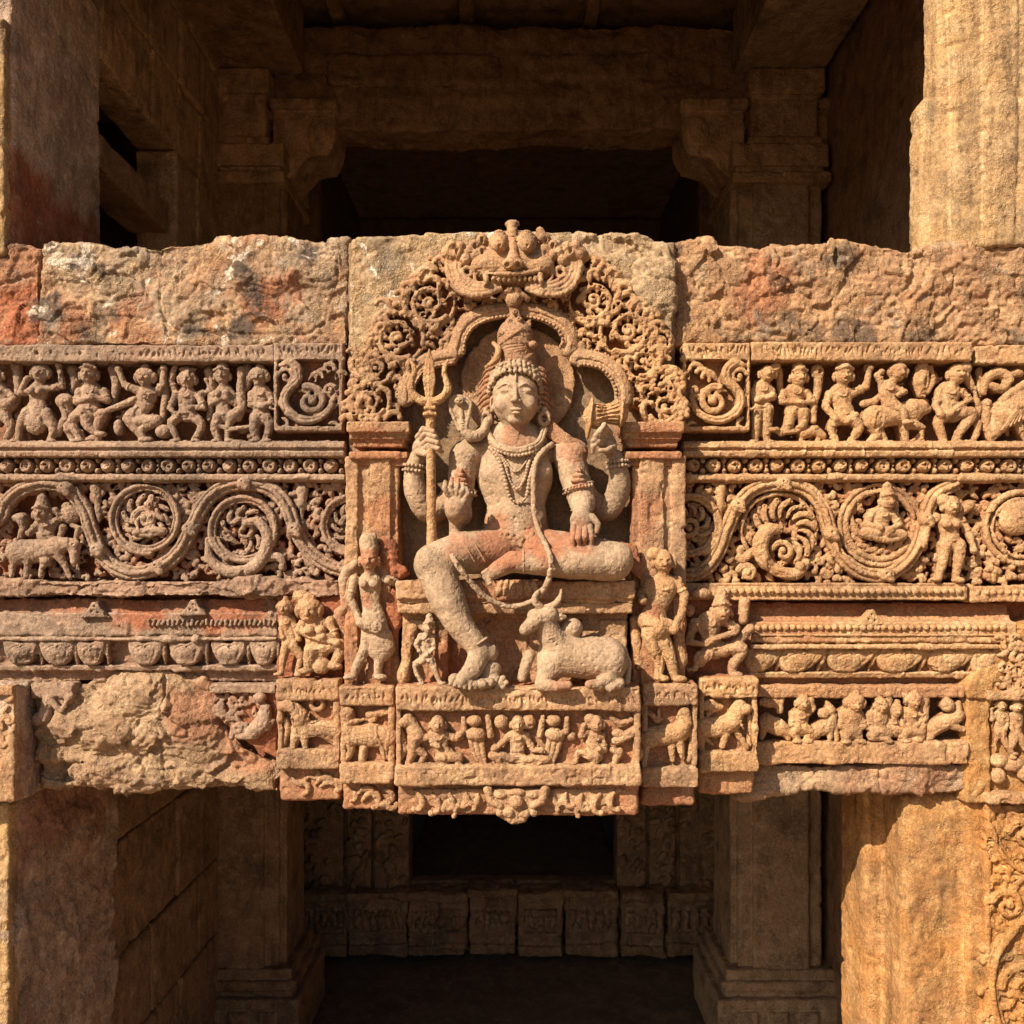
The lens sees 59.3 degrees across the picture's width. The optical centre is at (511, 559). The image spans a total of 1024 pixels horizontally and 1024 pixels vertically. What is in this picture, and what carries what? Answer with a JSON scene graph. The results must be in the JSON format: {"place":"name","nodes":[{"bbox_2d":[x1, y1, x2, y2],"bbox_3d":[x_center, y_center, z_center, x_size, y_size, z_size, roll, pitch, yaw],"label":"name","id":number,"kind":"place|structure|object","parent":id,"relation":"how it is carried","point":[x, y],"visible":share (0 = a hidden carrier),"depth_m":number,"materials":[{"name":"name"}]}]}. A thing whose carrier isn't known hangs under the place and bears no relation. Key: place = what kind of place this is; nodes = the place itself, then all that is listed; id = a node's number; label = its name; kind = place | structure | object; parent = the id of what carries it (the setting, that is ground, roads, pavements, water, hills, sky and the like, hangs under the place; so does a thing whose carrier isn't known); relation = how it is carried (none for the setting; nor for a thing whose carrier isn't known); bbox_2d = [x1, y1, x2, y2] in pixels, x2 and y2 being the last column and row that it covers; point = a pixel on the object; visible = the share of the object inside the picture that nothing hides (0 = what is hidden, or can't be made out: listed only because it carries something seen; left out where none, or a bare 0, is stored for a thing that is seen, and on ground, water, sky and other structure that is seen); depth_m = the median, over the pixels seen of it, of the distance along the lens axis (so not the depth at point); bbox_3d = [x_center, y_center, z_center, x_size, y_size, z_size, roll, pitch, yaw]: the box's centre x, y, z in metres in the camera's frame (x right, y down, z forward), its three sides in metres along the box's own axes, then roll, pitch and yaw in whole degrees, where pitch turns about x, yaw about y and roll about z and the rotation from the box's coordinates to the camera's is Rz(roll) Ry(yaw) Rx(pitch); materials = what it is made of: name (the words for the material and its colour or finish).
{"place":"outdoors","nodes":[
{"label":"outdoors","id":0,"kind":"place"},
{"bbox_2d":[0,477,345,599],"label":"scroll frieze","id":1,"kind":"object","parent":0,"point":[246,538],"visible":0.92,"depth_m":3.55,"materials":[{"name":"stone"}]},
{"bbox_2d":[312,950,704,1023],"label":"hall floor","id":2,"kind":"structure","parent":0,"point":[467,987],"depth_m":7.12,"materials":[{"name":"stone"}]},
{"bbox_2d":[0,786,119,1023],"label":"pillar","id":3,"kind":"structure","parent":2,"relation":"on","point":[59,957],"depth_m":3.95,"materials":[{"name":"brown stone"}]},
{"bbox_2d":[0,680,44,802],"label":"carved post","id":4,"kind":"object","parent":3,"relation":"on","point":[21,768],"visible":0.82,"depth_m":3.49,"materials":[{"name":"brown stone"}]},
{"bbox_2d":[31,663,279,796],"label":"broken block","id":5,"kind":"structure","parent":4,"relation":"on","point":[126,733],"depth_m":3.57,"materials":[{"name":"stone"}]},
{"bbox_2d":[0,597,280,681],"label":"lotus course","id":6,"kind":"object","parent":5,"relation":"on","point":[104,639],"visible":0.95,"depth_m":3.56,"materials":[{"name":"grey stone"}]},
{"bbox_2d":[209,681,277,756],"bbox_3d":[-1.077,0.639,3.652,0.289,0.305,0.220,0,0,0],"label":"relief carving fragment","id":7,"kind":"object","parent":5,"relation":"on","point":[247,711],"visible":0.88,"depth_m":3.57,"materials":[{"name":"stone"}]},
{"bbox_2d":[92,0,221,1023],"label":"side wall","id":8,"kind":"structure","parent":2,"relation":"on","point":[158,97],"depth_m":5.27,"materials":[{"name":"stone"}]},
{"bbox_2d":[213,68,345,1023],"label":"hall column","id":9,"kind":"structure","parent":2,"relation":"on","point":[271,969],"depth_m":6.17,"materials":[{"name":"brown stone"}]},
{"bbox_2d":[178,0,304,74],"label":"roof beam","id":10,"kind":"structure","parent":9,"relation":"on","point":[269,34],"depth_m":5.82,"materials":[{"name":"brown stone"}]},
{"bbox_2d":[97,111,714,958],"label":"back wall","id":11,"kind":"structure","parent":2,"relation":"on","point":[369,893],"depth_m":7.66,"materials":[{"name":"brown stone"}]},
{"bbox_2d":[99,0,737,218],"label":"stone roof","id":12,"kind":"structure","parent":11,"relation":"on","point":[539,181],"depth_m":8.96,"materials":[{"name":"brown stone"}]},
{"bbox_2d":[321,173,696,875],"bbox_3d":[-0.017,-0.262,9.201,3.822,7.329,2.415,0,0,0],"label":"chamber","id":13,"kind":"object","parent":2,"relation":"on","point":[567,845],"visible":0.13,"depth_m":9.21,"materials":[{"name":"stone"}]},
{"bbox_2d":[672,67,836,1023],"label":"hall column","id":14,"kind":"structure","parent":2,"relation":"on","point":[758,957],"depth_m":6.17,"materials":[{"name":"stone"}]},
{"bbox_2d":[269,23,747,151],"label":"roof beam","id":15,"kind":"structure","parent":14,"relation":"on","point":[461,87],"depth_m":6.33,"materials":[{"name":"brown stone"}]},
{"bbox_2d":[733,0,868,73],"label":"roof beam","id":16,"kind":"structure","parent":14,"relation":"on","point":[807,34],"depth_m":5.81,"materials":[{"name":"stone"}]},
{"bbox_2d":[820,0,924,1023],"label":"side wall","id":17,"kind":"structure","parent":2,"relation":"on","point":[874,74],"depth_m":5.58,"materials":[{"name":"brown stone"}]},
{"bbox_2d":[841,791,1008,1023],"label":"pillar","id":18,"kind":"structure","parent":2,"relation":"on","point":[911,903],"depth_m":3.63,"materials":[{"name":"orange stone"}]},
{"bbox_2d":[952,690,1023,804],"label":"carved post","id":19,"kind":"object","parent":18,"relation":"on","point":[992,723],"visible":0.84,"depth_m":3.56,"materials":[{"name":"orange stone"}]},
{"bbox_2d":[954,617,1023,700],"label":"corner fragment","id":20,"kind":"object","parent":19,"relation":"on","point":[1005,671],"visible":0.68,"depth_m":3.54,"materials":[{"name":"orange stone"}]},
{"bbox_2d":[975,803,1023,1023],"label":"carved jamb face","id":21,"kind":"object","parent":18,"relation":"attached to","point":[999,989],"visible":0.95,"depth_m":3.57},
{"bbox_2d":[10,353,1023,757],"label":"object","id":22,"kind":"object","parent":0,"point":[1016,609],"visible":0.05,"depth_m":3.68,"materials":[{"name":"stone"}]},
{"bbox_2d":[0,243,43,345],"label":"top beam","id":23,"kind":"structure","parent":22,"relation":"on","point":[21,266],"depth_m":3.59,"materials":[{"name":"stone"}]},
{"bbox_2d":[0,440,349,484],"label":"rosette course","id":24,"kind":"object","parent":22,"relation":"attached to","point":[290,462],"visible":0.93,"depth_m":3.54,"materials":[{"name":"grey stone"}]},
{"bbox_2d":[0,344,348,442],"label":"figural frieze","id":25,"kind":"object","parent":24,"relation":"on","point":[139,393],"visible":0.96,"depth_m":3.54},
{"bbox_2d":[269,343,347,433],"bbox_3d":[-0.796,-0.676,3.548,0.310,0.350,0.105,0,0,0],"label":"square relief","id":26,"kind":"object","parent":25,"relation":"attached to","point":[310,381],"visible":0.97,"depth_m":3.52,"materials":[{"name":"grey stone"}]},
{"bbox_2d":[37,234,352,348],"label":"top beam","id":27,"kind":"structure","parent":22,"relation":"on","point":[254,289],"depth_m":3.57,"materials":[{"name":"stone"}]},
{"bbox_2d":[275,675,344,800],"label":"plinth block","id":28,"kind":"structure","parent":22,"relation":"attached to","point":[308,754],"depth_m":3.45,"materials":[{"name":"stone"}]},
{"bbox_2d":[273,590,344,677],"bbox_3d":[-0.786,0.296,3.527,0.298,0.358,0.177,0,0,0],"label":"seated attendant","id":29,"kind":"object","parent":28,"relation":"on","point":[311,632],"visible":0.93,"depth_m":3.49,"materials":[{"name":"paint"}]},
{"bbox_2d":[339,682,398,810],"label":"plinth block","id":30,"kind":"structure","parent":22,"relation":"attached to","point":[368,718],"depth_m":3.37,"materials":[{"name":"stone"}]},
{"bbox_2d":[334,532,409,680],"bbox_3d":[-0.542,0.176,3.410,0.295,0.560,0.133,0,0,7],"label":"attendant statue","id":31,"kind":"object","parent":30,"relation":"on","point":[374,622],"visible":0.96,"depth_m":3.39,"materials":[{"name":"stone"}]},
{"bbox_2d":[339,220,689,685],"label":"shrine slab","id":32,"kind":"structure","parent":22,"relation":"attached to","point":[599,311],"depth_m":3.45,"materials":[{"name":"beige stone"}]},
{"bbox_2d":[394,680,642,823],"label":"plinth block","id":33,"kind":"structure","parent":32,"relation":"attached to","point":[515,752],"depth_m":3.28,"materials":[{"name":"stone"}]},
{"bbox_2d":[397,613,445,684],"bbox_3d":[-0.333,0.332,3.347,0.189,0.275,0.086,0,0,13],"label":"dwarf statue","id":34,"kind":"object","parent":33,"relation":"on","point":[424,643],"visible":0.96,"depth_m":3.33,"materials":[{"name":"stone"}]},
{"bbox_2d":[448,660,500,689],"bbox_3d":[-0.135,0.412,3.273,0.193,0.105,0.143,0,0,0],"label":"lotus footrest","id":35,"kind":"object","parent":33,"relation":"on","point":[487,678],"visible":0.62,"depth_m":3.25,"materials":[{"name":"stone"}]},
{"bbox_2d":[494,675,508,689],"bbox_3d":[-0.044,0.443,3.272,0.064,0.054,0.049,0,0,0],"label":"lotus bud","id":36,"kind":"object","parent":33,"relation":"on","point":[502,683],"visible":0.89,"depth_m":3.25,"materials":[{"name":"stone"}]},
{"bbox_2d":[395,578,635,681],"bbox_3d":[0.011,0.286,3.470,0.899,0.434,0.309,0,0,0],"label":"throne","id":37,"kind":"object","parent":33,"relation":"on","point":[598,608],"visible":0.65,"depth_m":3.40,"materials":[{"name":"stone"}]},
{"bbox_2d":[402,307,633,689],"bbox_3d":[0.017,-0.260,3.374,0.876,1.447,0.376,0,0,0],"label":"deity statue","id":38,"kind":"object","parent":37,"relation":"on","point":[509,458],"visible":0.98,"depth_m":3.35,"materials":[{"name":"stone"}]},
{"bbox_2d":[407,349,451,543],"bbox_3d":[-0.309,-0.404,3.360,0.168,0.770,0.058,0,0,0],"label":"trident","id":39,"kind":"object","parent":38,"relation":"attached to","point":[429,402],"visible":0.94,"depth_m":3.35,"materials":[{"name":"stone"}]},
{"bbox_2d":[448,395,490,441],"bbox_3d":[-0.157,-0.532,3.389,0.166,0.178,0.061,0,0,-12],"label":"cobra","id":40,"kind":"object","parent":38,"relation":"on","point":[460,407],"visible":1,"depth_m":3.37,"materials":[{"name":"stone"}]},
{"bbox_2d":[583,397,628,438],"bbox_3d":[0.352,-0.531,3.376,0.173,0.157,0.134,0,0,0],"label":"hourglass drum","id":41,"kind":"object","parent":38,"relation":"attached to","point":[615,412],"visible":0.98,"depth_m":3.34,"materials":[{"name":"stone"}]},
{"bbox_2d":[517,587,631,692],"bbox_3d":[0.229,0.287,3.293,0.418,0.378,0.183,0,0,-5],"label":"bull statue","id":42,"kind":"object","parent":33,"relation":"on","point":[567,650],"visible":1,"depth_m":3.23,"materials":[{"name":"stone"}]},
{"bbox_2d":[638,676,697,805],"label":"plinth block","id":43,"kind":"structure","parent":22,"relation":"attached to","point":[669,745],"depth_m":3.38,"materials":[{"name":"stone"}]},
{"bbox_2d":[621,542,688,682],"bbox_3d":[0.541,0.196,3.404,0.261,0.532,0.134,0,0,0],"label":"attendant statue","id":44,"kind":"object","parent":43,"relation":"on","point":[661,588],"visible":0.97,"depth_m":3.38,"materials":[{"name":"stone"}]},
{"bbox_2d":[691,673,758,794],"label":"plinth block","id":45,"kind":"structure","parent":22,"relation":"attached to","point":[727,733],"depth_m":3.46,"materials":[{"name":"stone"}]},
{"bbox_2d":[685,587,754,678],"bbox_3d":[0.810,0.290,3.530,0.276,0.371,0.172,0,0,0],"label":"seated attendant","id":46,"kind":"object","parent":45,"relation":"on","point":[720,628],"visible":0.93,"depth_m":3.49,"materials":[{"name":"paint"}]},
{"bbox_2d":[675,236,1023,352],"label":"top beam","id":47,"kind":"structure","parent":22,"relation":"on","point":[846,290],"depth_m":3.57,"materials":[{"name":"beige stone"}]},
{"bbox_2d":[732,682,968,802],"bbox_3d":[1.380,0.730,3.689,0.987,0.482,0.358,0,0,0],"label":"animal frieze","id":48,"kind":"object","parent":22,"relation":"attached to","point":[887,739],"visible":0.94,"depth_m":3.55,"materials":[{"name":"stone"}]},
{"bbox_2d":[744,600,1016,683],"bbox_3d":[1.453,0.335,3.611,1.072,0.341,0.186,0,0,0],"label":"lotus course","id":49,"kind":"object","parent":48,"relation":"on","point":[855,642],"visible":0.96,"depth_m":3.55,"materials":[{"name":"stone"}]},
{"bbox_2d":[677,440,1023,485],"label":"rosette course","id":50,"kind":"object","parent":22,"relation":"attached to","point":[825,462],"visible":0.96,"depth_m":3.54,"materials":[{"name":"stone"}]},
{"bbox_2d":[676,341,1023,446],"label":"figural frieze","id":51,"kind":"object","parent":50,"relation":"on","point":[941,392],"visible":0.9,"depth_m":3.54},
{"bbox_2d":[679,343,755,433],"bbox_3d":[0.800,-0.676,3.549,0.309,0.349,0.105,0,0,0],"label":"square relief","id":52,"kind":"object","parent":51,"relation":"attached to","point":[716,394],"visible":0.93,"depth_m":3.51,"materials":[{"name":"stone"}]},
{"bbox_2d":[684,472,1023,602],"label":"scroll frieze","id":53,"kind":"object","parent":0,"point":[778,539],"visible":0.91,"depth_m":3.56,"materials":[{"name":"stone"}]},
{"bbox_3d":[3.321,0.361,3.876,1.434,6.103,0.535,0,0,0],"label":"facade wall","id":54,"kind":"object","parent":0,"visible":0},
{"bbox_2d":[909,0,1023,250],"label":"portal pillar","id":55,"kind":"structure","parent":54,"relation":"attached to","point":[966,155],"depth_m":3.58,"materials":[{"name":"yellow stone"}]},
{"bbox_3d":[-3.257,0.363,3.876,1.597,6.105,0.534,0,0,0],"label":"facade wall","id":56,"kind":"object","parent":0,"visible":0},
{"bbox_2d":[0,0,99,256],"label":"portal pillar","id":57,"kind":"structure","parent":56,"relation":"attached to","point":[49,120],"depth_m":3.89,"materials":[{"name":"brown stone"}]}
]}

